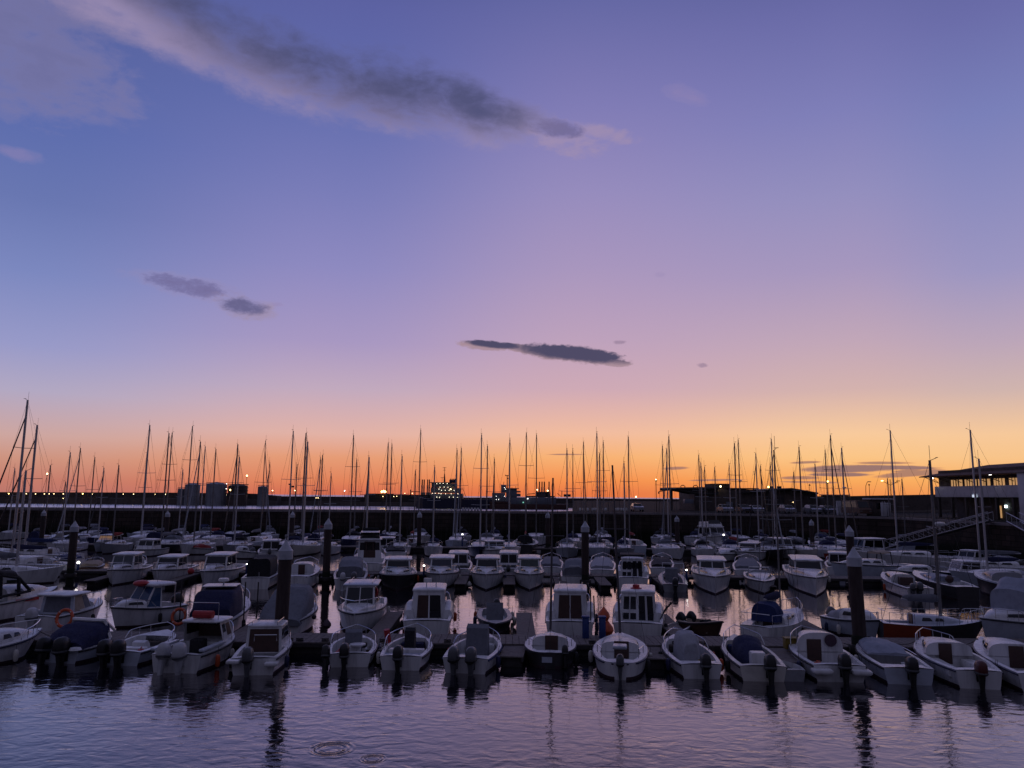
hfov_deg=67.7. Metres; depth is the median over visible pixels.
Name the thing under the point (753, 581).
open boat
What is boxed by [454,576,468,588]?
finger pontoon
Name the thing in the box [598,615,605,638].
service pedestal
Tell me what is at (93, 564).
rowing boat
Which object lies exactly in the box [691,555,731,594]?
cabin cruiser
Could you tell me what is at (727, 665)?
fender
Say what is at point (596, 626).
fender
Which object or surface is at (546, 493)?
jetty platform
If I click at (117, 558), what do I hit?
window
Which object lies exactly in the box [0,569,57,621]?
motor cruiser
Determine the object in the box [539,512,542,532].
quay ladder
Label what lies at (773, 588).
finger pontoon
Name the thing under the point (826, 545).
sailing yacht
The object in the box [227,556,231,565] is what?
window
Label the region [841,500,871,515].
parked van
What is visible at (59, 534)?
sailing yacht
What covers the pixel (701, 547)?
sailing yacht
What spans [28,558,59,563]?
open boat
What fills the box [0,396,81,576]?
sailing yacht
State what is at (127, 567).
cabin cruiser
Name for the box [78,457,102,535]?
sailing yacht
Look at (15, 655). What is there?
fender
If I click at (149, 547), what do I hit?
cabin cruiser
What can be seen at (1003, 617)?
cabin boat
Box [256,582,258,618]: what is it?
pontoon post
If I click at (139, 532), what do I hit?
sailing yacht
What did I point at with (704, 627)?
open boat
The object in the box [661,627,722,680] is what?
open boat
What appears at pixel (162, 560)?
window
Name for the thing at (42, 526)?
mooring pile
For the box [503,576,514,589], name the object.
finger pontoon
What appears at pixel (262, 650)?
wheelhouse boat
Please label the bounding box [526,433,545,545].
sailing yacht
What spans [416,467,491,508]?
ship
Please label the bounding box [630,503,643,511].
parked car
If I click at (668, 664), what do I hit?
fender
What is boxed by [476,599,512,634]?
boat
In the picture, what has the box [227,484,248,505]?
storage tank
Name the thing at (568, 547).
sailing yacht
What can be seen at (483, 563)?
window
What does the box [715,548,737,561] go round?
open boat
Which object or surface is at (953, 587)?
open boat
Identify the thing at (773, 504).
sailing yacht
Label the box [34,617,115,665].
cabin boat
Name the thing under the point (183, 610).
life ring
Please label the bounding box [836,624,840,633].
fender
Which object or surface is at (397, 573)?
cabin cruiser
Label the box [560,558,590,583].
cabin boat
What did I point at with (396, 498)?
jetty platform
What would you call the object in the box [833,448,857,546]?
sailing yacht
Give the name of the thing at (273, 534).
sailing yacht
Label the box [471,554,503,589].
cabin cruiser
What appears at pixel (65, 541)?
sailing yacht
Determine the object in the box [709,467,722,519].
sailing yacht
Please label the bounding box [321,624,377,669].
open boat
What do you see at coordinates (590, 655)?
fender
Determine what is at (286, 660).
fender
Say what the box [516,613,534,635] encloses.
finger pontoon
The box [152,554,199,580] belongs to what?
cabin cruiser
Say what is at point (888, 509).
fuel pump
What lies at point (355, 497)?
sailing yacht
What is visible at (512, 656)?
finger pontoon
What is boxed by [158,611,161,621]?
fender
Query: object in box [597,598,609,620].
mooring buoy
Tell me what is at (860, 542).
window
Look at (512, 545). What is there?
sailing yacht
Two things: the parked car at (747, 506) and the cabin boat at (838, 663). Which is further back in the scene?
the parked car at (747, 506)
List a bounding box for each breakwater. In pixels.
[0,492,280,505]
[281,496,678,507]
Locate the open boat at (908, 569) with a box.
[890,564,932,575]
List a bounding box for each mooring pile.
[4,567,17,583]
[37,510,46,543]
[64,521,78,581]
[164,511,169,537]
[275,540,292,630]
[290,511,294,535]
[320,518,332,585]
[416,511,421,546]
[544,513,550,547]
[580,521,590,588]
[674,516,679,545]
[809,520,814,546]
[845,525,853,590]
[846,547,866,659]
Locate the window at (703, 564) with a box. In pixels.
[701,562,711,567]
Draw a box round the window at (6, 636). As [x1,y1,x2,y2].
[4,634,11,638]
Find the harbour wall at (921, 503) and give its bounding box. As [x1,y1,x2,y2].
[817,494,956,512]
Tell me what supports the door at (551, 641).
in the sailboat
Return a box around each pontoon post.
[179,581,182,621]
[242,582,245,624]
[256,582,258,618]
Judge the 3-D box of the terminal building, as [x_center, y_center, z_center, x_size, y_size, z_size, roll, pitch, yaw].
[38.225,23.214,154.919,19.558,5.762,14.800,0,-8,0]
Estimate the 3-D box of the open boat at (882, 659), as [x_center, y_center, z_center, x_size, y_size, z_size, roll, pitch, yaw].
[15.458,11.578,31.333,2.172,1.747,5.842,-1,-8,8]
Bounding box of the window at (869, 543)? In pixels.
[865,540,873,547]
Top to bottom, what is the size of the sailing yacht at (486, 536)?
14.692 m
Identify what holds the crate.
on the finger pontoon at (783, 654)
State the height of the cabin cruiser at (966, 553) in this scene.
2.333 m
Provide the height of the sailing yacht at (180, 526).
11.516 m
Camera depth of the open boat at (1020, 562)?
79.85 m
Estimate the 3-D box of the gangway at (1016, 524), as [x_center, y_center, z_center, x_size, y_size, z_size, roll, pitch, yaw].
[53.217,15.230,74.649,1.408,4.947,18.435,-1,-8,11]
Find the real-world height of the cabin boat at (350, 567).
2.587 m
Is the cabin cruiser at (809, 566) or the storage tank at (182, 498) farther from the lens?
the storage tank at (182, 498)
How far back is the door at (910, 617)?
37.82 m
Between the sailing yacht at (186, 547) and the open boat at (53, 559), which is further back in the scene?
the sailing yacht at (186, 547)
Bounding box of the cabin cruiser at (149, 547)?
[133,538,169,556]
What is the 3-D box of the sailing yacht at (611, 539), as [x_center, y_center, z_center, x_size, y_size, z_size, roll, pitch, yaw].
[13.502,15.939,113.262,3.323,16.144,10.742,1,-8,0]
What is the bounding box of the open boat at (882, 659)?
[855,637,934,686]
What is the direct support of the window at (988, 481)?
in the harbour house
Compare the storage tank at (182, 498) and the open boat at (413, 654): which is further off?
the storage tank at (182, 498)
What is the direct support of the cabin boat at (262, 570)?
on the water
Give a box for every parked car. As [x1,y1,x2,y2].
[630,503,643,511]
[716,504,733,512]
[735,504,750,512]
[747,505,764,512]
[777,505,796,513]
[802,505,822,513]
[818,505,835,513]
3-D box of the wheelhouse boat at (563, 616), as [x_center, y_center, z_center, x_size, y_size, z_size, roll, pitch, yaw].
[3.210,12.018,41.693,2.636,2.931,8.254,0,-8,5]
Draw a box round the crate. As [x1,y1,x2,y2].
[782,636,795,649]
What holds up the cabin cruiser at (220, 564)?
on the water
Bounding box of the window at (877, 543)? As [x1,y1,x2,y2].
[874,540,882,547]
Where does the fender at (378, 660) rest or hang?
hanging from the open boat at (413, 654)
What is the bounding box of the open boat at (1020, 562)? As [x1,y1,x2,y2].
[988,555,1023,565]
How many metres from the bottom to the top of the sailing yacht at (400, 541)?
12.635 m
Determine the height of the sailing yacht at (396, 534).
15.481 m
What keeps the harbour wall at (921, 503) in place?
in the water
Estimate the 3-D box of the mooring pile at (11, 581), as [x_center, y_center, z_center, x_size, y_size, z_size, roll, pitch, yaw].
[-35.113,15.702,53.246,0.900,5.737,0.900,0,-8,0]
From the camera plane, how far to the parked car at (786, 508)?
126.69 m
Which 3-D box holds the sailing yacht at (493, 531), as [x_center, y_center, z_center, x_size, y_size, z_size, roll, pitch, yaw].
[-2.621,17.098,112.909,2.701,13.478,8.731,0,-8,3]
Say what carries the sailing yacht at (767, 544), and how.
on the water
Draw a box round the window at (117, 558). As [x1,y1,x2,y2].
[113,556,123,564]
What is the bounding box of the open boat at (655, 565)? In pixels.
[649,553,673,573]
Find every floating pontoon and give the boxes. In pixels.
[0,542,928,553]
[28,631,1023,656]
[61,568,881,584]
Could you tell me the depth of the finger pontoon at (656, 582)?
59.63 m
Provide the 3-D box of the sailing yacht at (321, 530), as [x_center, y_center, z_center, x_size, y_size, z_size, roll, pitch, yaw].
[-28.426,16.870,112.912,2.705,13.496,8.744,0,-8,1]
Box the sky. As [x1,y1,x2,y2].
[0,0,1023,497]
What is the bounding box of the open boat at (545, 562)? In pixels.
[540,553,562,572]
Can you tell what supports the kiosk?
on the quay
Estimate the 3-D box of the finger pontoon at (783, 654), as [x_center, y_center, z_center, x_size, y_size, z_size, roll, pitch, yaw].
[11.488,11.769,32.103,1.000,0.709,2.990,0,-8,4]
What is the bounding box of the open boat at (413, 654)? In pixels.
[379,623,432,671]
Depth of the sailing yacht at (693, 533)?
112.55 m
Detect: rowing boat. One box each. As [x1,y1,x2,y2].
[79,557,104,568]
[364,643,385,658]
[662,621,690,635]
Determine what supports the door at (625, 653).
in the sloop at (619, 655)
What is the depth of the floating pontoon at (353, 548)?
95.26 m
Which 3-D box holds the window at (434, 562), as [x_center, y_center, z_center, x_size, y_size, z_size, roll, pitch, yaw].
[-5.532,14.219,59.832,1.573,0.838,0.452,1,-8,-3]
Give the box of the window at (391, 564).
[387,561,408,568]
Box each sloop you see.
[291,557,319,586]
[592,465,648,680]
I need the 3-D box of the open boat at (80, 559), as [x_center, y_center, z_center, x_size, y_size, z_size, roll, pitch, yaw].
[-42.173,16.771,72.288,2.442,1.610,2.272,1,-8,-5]
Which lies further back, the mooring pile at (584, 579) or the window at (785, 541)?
the window at (785, 541)
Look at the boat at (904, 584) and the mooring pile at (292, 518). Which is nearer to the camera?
the boat at (904, 584)
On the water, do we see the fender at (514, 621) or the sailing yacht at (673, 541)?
the sailing yacht at (673, 541)
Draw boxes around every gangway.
[884,512,993,548]
[1006,512,1023,531]
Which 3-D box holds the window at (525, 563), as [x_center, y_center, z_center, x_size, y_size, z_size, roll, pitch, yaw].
[1.379,14.318,60.108,1.427,0.838,0.451,0,-8,1]
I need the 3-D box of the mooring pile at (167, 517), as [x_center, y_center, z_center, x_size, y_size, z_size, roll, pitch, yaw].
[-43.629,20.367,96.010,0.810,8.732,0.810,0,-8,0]
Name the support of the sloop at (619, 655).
on the water
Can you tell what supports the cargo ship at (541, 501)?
on the water
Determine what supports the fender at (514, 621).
hanging from the boat at (495, 615)
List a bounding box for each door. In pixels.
[37,557,42,563]
[298,565,304,574]
[545,635,557,649]
[614,641,628,658]
[763,622,773,625]
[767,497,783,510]
[908,612,912,623]
[938,643,952,663]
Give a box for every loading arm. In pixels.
[541,482,542,496]
[548,482,549,497]
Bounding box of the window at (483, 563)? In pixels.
[477,560,496,568]
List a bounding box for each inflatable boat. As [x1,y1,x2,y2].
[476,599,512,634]
[658,563,687,592]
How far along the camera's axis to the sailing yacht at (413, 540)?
101.27 m
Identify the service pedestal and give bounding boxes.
[581,615,589,638]
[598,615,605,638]
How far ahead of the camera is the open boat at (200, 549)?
87.29 m
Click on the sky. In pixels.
(706, 226)
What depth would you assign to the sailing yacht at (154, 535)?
101.54 m
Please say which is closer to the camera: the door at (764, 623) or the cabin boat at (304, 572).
the door at (764, 623)
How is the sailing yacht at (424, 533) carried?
on the water
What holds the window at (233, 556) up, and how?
in the cabin cruiser at (220, 564)
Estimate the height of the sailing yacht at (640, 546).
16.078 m
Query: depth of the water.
25.11 m
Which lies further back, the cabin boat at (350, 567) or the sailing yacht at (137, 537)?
the sailing yacht at (137, 537)
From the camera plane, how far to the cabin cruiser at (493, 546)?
84.70 m
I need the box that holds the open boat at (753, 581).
[743,566,775,593]
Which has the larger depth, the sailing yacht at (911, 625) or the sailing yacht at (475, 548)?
the sailing yacht at (475, 548)
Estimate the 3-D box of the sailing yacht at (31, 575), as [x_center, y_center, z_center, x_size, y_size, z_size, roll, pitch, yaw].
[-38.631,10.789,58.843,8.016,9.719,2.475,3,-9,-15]
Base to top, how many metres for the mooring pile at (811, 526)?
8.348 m
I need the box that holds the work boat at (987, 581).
[974,571,1022,594]
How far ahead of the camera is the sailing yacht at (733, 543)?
90.11 m
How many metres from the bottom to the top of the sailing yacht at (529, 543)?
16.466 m
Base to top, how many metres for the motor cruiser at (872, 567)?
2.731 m
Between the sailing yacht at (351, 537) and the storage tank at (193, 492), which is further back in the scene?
the storage tank at (193, 492)
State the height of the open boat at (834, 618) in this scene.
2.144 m
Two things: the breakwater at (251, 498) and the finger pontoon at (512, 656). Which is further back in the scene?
the breakwater at (251, 498)
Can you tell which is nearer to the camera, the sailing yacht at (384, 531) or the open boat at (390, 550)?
the open boat at (390, 550)
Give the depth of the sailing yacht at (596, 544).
89.43 m
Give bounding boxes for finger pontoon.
[83,575,108,585]
[165,573,199,586]
[235,621,252,631]
[368,612,402,633]
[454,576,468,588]
[499,646,525,666]
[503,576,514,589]
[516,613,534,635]
[553,577,566,584]
[594,577,611,589]
[642,647,666,668]
[651,578,669,590]
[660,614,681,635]
[768,648,801,663]
[770,585,776,591]
[781,660,805,681]
[794,620,829,632]
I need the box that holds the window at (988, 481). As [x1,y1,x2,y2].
[987,478,990,485]
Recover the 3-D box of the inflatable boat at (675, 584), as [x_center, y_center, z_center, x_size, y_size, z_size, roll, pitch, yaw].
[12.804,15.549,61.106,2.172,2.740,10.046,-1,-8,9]
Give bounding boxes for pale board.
[836,501,848,514]
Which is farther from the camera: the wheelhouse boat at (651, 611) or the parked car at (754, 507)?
the parked car at (754, 507)
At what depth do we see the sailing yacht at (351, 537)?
101.64 m
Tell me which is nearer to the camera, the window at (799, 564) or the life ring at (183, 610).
the life ring at (183, 610)
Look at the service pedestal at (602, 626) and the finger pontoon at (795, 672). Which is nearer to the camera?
the finger pontoon at (795, 672)
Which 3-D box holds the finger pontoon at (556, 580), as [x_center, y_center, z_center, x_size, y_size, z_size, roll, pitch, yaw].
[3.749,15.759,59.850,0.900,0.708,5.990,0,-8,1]
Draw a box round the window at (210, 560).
[205,557,225,565]
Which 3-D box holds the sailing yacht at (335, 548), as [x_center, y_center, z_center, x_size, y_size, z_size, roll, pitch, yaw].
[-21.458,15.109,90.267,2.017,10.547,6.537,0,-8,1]
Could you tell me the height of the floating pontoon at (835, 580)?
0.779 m
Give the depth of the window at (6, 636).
31.65 m
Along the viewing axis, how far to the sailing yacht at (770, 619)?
37.99 m
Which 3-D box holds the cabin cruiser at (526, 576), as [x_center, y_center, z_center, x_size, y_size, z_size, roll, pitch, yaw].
[1.412,14.758,61.892,2.522,3.320,10.976,0,-8,1]
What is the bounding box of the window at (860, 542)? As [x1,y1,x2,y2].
[857,540,863,547]
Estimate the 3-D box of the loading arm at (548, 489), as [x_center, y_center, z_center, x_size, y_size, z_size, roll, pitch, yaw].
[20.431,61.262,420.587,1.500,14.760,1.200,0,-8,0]
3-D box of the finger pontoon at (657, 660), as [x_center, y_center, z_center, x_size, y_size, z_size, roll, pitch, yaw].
[5.941,11.765,32.397,1.000,0.709,2.490,0,-8,5]
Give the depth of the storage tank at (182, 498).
429.83 m
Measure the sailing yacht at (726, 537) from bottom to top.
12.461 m
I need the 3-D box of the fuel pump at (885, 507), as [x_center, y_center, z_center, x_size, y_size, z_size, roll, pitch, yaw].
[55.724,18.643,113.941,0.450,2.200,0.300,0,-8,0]
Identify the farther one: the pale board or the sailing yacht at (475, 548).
the pale board
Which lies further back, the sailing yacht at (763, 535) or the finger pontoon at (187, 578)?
the sailing yacht at (763, 535)
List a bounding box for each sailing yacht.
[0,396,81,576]
[0,425,84,558]
[0,463,64,584]
[0,468,28,539]
[20,459,55,542]
[46,446,88,552]
[51,478,71,539]
[56,443,92,541]
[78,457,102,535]
[86,466,111,542]
[100,464,132,553]
[123,424,161,542]
[127,454,158,536]
[136,432,177,547]
[142,432,188,552]
[163,425,199,541]
[171,469,187,534]
[180,435,215,554]
[187,445,213,534]
[197,448,231,543]
[223,443,249,541]
[223,457,252,550]
[246,441,271,545]
[257,461,278,538]
[275,429,307,551]
[284,431,312,540]
[285,466,300,537]
[290,436,321,555]
[307,455,327,544]
[309,457,325,536]
[320,473,340,555]
[338,435,360,548]
[345,456,362,535]
[356,457,375,552]
[375,442,395,539]
[379,446,398,537]
[390,456,410,554]
[406,469,420,549]
[407,425,430,543]
[424,465,442,556]
[445,448,466,545]
[450,448,470,543]
[467,433,491,556]
[476,445,496,541]
[485,457,502,539]
[497,433,520,554]
[513,432,537,552]
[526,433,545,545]
[555,443,577,558]
[563,444,581,546]
[574,442,593,539]
[586,433,610,557]
[591,440,614,543]
[591,452,612,547]
[614,457,634,557]
[618,431,646,553]
[651,436,683,559]
[651,445,674,544]
[658,450,685,548]
[690,455,707,536]
[691,465,716,556]
[694,462,717,548]
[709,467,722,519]
[716,443,748,552]
[718,459,739,546]
[727,439,754,541]
[740,438,803,636]
[747,452,771,541]
[753,464,770,539]
[760,457,784,559]
[764,435,786,536]
[786,472,805,543]
[788,444,817,555]
[808,445,841,540]
[808,464,830,546]
[810,435,846,557]
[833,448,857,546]
[854,424,957,565]
[877,450,983,637]
[883,477,893,516]
[889,478,915,549]
[933,424,1023,570]
[949,450,1023,586]
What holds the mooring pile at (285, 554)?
in the water
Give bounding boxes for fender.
[12,645,18,661]
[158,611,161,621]
[175,611,178,619]
[187,563,193,573]
[215,647,219,666]
[230,644,234,655]
[284,647,288,666]
[323,610,330,628]
[376,652,380,663]
[496,648,500,667]
[512,611,515,625]
[588,643,592,661]
[595,622,598,631]
[666,656,670,670]
[725,652,730,671]
[824,622,827,630]
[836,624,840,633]
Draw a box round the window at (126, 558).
[123,556,132,564]
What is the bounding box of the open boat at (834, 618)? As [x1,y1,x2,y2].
[819,602,879,636]
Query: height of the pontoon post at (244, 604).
2.100 m
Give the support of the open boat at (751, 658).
on the water
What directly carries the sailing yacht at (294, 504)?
on the water
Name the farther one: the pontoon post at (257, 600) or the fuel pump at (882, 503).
the fuel pump at (882, 503)
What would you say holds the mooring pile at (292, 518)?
in the water
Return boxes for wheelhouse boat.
[14,590,102,630]
[110,568,188,627]
[150,602,235,675]
[226,617,291,676]
[338,577,386,632]
[402,578,453,633]
[545,582,595,634]
[612,584,672,635]
[616,552,648,588]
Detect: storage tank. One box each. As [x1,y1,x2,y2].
[177,487,184,504]
[184,483,200,504]
[205,482,227,505]
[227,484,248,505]
[257,485,266,505]
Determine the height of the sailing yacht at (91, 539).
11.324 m
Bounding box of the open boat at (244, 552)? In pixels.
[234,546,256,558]
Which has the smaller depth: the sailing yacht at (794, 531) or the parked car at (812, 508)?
the sailing yacht at (794, 531)
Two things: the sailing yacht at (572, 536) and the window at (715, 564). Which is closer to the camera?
the window at (715, 564)
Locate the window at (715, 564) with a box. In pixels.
[712,562,723,567]
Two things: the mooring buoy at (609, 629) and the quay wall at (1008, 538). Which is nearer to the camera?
the mooring buoy at (609, 629)
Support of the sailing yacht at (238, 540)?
on the water
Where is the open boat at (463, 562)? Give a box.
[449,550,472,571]
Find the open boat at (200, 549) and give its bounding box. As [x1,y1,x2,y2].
[188,543,213,554]
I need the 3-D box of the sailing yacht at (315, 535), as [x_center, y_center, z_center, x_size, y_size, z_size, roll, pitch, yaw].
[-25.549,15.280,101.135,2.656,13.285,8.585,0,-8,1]
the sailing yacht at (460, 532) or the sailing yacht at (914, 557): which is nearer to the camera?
the sailing yacht at (914, 557)
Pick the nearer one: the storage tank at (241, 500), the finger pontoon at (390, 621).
the finger pontoon at (390, 621)
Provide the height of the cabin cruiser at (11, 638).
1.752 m
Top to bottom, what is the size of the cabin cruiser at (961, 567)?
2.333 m
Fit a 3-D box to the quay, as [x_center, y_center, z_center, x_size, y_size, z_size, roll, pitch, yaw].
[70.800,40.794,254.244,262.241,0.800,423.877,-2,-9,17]
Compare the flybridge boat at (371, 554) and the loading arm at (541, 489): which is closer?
the flybridge boat at (371, 554)
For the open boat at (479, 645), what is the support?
on the water
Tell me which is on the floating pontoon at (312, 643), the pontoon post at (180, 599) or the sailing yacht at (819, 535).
the pontoon post at (180, 599)
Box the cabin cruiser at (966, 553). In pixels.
[953,549,984,559]
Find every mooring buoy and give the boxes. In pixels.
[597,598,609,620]
[606,612,613,634]
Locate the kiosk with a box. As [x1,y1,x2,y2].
[862,498,893,515]
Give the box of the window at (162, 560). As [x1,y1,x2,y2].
[158,558,177,564]
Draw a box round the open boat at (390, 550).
[384,542,406,555]
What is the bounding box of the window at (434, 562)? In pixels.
[432,560,450,567]
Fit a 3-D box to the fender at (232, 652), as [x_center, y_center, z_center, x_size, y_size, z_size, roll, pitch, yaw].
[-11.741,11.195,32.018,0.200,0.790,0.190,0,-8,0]
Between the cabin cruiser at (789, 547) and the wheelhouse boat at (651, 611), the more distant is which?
the cabin cruiser at (789, 547)
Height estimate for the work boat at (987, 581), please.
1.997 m
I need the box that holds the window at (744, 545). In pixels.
[740,544,754,548]
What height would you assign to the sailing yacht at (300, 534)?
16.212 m
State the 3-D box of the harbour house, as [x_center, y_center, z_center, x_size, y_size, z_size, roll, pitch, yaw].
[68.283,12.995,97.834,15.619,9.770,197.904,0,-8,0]
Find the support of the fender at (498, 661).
hanging from the open boat at (479, 645)
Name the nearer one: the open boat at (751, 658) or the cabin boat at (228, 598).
the open boat at (751, 658)
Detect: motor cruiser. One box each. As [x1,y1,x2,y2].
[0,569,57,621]
[831,550,912,575]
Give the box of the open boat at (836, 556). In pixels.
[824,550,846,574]
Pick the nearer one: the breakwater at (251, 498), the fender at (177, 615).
the fender at (177, 615)
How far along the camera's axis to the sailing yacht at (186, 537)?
101.61 m
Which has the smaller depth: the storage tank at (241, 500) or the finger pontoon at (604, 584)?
the finger pontoon at (604, 584)
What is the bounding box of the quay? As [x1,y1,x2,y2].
[0,500,1023,525]
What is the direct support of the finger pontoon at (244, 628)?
on the water
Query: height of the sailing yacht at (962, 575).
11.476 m
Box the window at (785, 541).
[784,540,791,545]
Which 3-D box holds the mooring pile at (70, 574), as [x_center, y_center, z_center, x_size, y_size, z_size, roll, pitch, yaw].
[-34.702,15.175,59.893,0.870,8.710,0.870,0,-8,0]
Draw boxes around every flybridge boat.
[354,528,385,570]
[683,520,730,546]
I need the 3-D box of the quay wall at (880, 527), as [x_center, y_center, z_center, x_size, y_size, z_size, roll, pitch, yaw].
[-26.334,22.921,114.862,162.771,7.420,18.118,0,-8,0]
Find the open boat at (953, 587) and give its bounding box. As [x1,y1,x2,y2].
[912,570,979,600]
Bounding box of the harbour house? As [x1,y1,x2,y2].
[753,463,1023,520]
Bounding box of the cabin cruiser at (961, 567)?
[932,559,981,575]
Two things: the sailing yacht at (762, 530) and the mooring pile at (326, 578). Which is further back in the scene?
the sailing yacht at (762, 530)
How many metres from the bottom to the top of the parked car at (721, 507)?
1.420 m
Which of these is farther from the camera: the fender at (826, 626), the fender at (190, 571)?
the fender at (190, 571)
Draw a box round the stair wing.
[1013,471,1023,521]
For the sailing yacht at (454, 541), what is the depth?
101.10 m
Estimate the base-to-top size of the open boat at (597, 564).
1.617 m
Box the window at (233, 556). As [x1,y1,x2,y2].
[232,554,235,563]
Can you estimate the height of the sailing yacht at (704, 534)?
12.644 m
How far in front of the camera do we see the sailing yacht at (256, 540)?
101.44 m
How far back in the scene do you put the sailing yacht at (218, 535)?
101.87 m
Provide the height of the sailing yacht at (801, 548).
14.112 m
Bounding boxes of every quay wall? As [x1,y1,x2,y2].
[0,508,902,547]
[901,517,1023,562]
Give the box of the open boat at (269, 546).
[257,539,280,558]
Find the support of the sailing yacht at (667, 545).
on the water
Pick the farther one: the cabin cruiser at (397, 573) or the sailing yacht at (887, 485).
the sailing yacht at (887, 485)
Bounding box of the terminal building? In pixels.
[658,484,758,510]
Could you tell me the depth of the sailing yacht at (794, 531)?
112.18 m
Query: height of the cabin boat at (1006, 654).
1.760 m
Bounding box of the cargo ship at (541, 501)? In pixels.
[489,475,565,509]
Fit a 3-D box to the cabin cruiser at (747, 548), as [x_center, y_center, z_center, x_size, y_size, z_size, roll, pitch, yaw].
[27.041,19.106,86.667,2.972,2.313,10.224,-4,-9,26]
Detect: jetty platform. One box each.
[362,490,429,501]
[527,492,570,496]
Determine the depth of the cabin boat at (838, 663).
31.18 m
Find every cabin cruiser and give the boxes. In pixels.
[0,618,42,663]
[93,534,131,552]
[106,546,152,585]
[133,538,169,556]
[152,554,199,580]
[200,551,245,584]
[379,552,416,590]
[425,554,458,587]
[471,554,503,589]
[481,540,506,559]
[514,552,544,590]
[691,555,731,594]
[736,541,766,560]
[767,537,796,558]
[782,554,828,596]
[834,537,885,551]
[932,559,981,575]
[953,549,984,559]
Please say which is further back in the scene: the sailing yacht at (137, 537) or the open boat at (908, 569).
the sailing yacht at (137, 537)
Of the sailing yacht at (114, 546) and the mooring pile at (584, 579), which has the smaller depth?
the mooring pile at (584, 579)
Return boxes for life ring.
[55,608,73,627]
[171,607,185,625]
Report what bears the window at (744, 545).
in the cabin cruiser at (747, 548)
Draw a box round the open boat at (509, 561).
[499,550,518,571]
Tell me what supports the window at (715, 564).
in the cabin cruiser at (711, 573)
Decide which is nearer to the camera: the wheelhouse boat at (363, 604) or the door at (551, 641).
the door at (551, 641)
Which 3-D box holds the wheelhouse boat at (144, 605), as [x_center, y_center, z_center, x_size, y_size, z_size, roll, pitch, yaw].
[-19.682,11.660,41.594,2.522,3.576,4.832,-4,-9,27]
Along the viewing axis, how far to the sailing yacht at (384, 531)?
101.75 m
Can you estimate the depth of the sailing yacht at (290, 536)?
90.08 m
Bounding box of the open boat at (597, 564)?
[589,552,615,572]
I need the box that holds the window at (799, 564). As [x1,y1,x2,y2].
[796,561,820,568]
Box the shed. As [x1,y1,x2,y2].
[741,486,817,510]
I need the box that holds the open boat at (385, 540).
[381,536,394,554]
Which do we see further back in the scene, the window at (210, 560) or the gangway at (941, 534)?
the gangway at (941, 534)
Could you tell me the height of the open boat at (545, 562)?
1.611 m
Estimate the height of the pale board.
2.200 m
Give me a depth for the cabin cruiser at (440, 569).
59.55 m
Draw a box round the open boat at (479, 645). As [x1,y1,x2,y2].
[442,623,502,675]
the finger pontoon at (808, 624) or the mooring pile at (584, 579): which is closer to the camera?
the finger pontoon at (808, 624)
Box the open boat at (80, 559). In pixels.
[54,552,84,562]
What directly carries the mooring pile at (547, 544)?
in the water
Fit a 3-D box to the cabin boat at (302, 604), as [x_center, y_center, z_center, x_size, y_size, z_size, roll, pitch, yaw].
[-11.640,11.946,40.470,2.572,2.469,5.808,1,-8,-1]
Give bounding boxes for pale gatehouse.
[819,494,848,506]
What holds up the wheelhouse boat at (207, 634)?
on the water
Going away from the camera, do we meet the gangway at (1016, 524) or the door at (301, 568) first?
the door at (301, 568)
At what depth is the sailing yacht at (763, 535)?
101.98 m
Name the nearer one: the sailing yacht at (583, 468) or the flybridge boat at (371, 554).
the flybridge boat at (371, 554)
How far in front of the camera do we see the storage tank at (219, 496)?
426.88 m
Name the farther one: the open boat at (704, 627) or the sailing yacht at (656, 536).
the sailing yacht at (656, 536)
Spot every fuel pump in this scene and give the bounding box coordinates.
[880,502,884,515]
[884,501,886,515]
[887,503,890,515]
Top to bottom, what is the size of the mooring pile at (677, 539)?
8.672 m
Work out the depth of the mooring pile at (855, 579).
33.60 m
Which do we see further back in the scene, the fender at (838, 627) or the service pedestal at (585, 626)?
the fender at (838, 627)
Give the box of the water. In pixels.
[0,495,1023,767]
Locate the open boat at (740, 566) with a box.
[732,554,761,574]
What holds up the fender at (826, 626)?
hanging from the open boat at (834, 618)
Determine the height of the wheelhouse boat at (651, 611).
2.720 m
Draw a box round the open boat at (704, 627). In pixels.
[675,611,723,635]
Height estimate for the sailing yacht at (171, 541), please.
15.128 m
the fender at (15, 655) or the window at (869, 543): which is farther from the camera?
the window at (869, 543)
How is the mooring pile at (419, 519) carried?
in the water
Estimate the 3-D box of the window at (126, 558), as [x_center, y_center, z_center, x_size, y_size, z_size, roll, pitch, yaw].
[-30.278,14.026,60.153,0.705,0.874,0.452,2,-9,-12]
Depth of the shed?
148.74 m
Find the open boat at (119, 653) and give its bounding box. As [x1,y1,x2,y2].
[96,622,176,667]
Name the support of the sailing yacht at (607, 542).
on the water
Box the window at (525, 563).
[521,560,537,567]
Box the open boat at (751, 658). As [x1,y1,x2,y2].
[721,624,787,684]
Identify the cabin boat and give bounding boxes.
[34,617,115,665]
[189,566,250,631]
[241,555,278,588]
[257,584,317,632]
[333,556,367,590]
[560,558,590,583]
[788,625,872,684]
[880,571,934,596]
[913,627,1002,690]
[973,636,1023,691]
[978,576,1023,638]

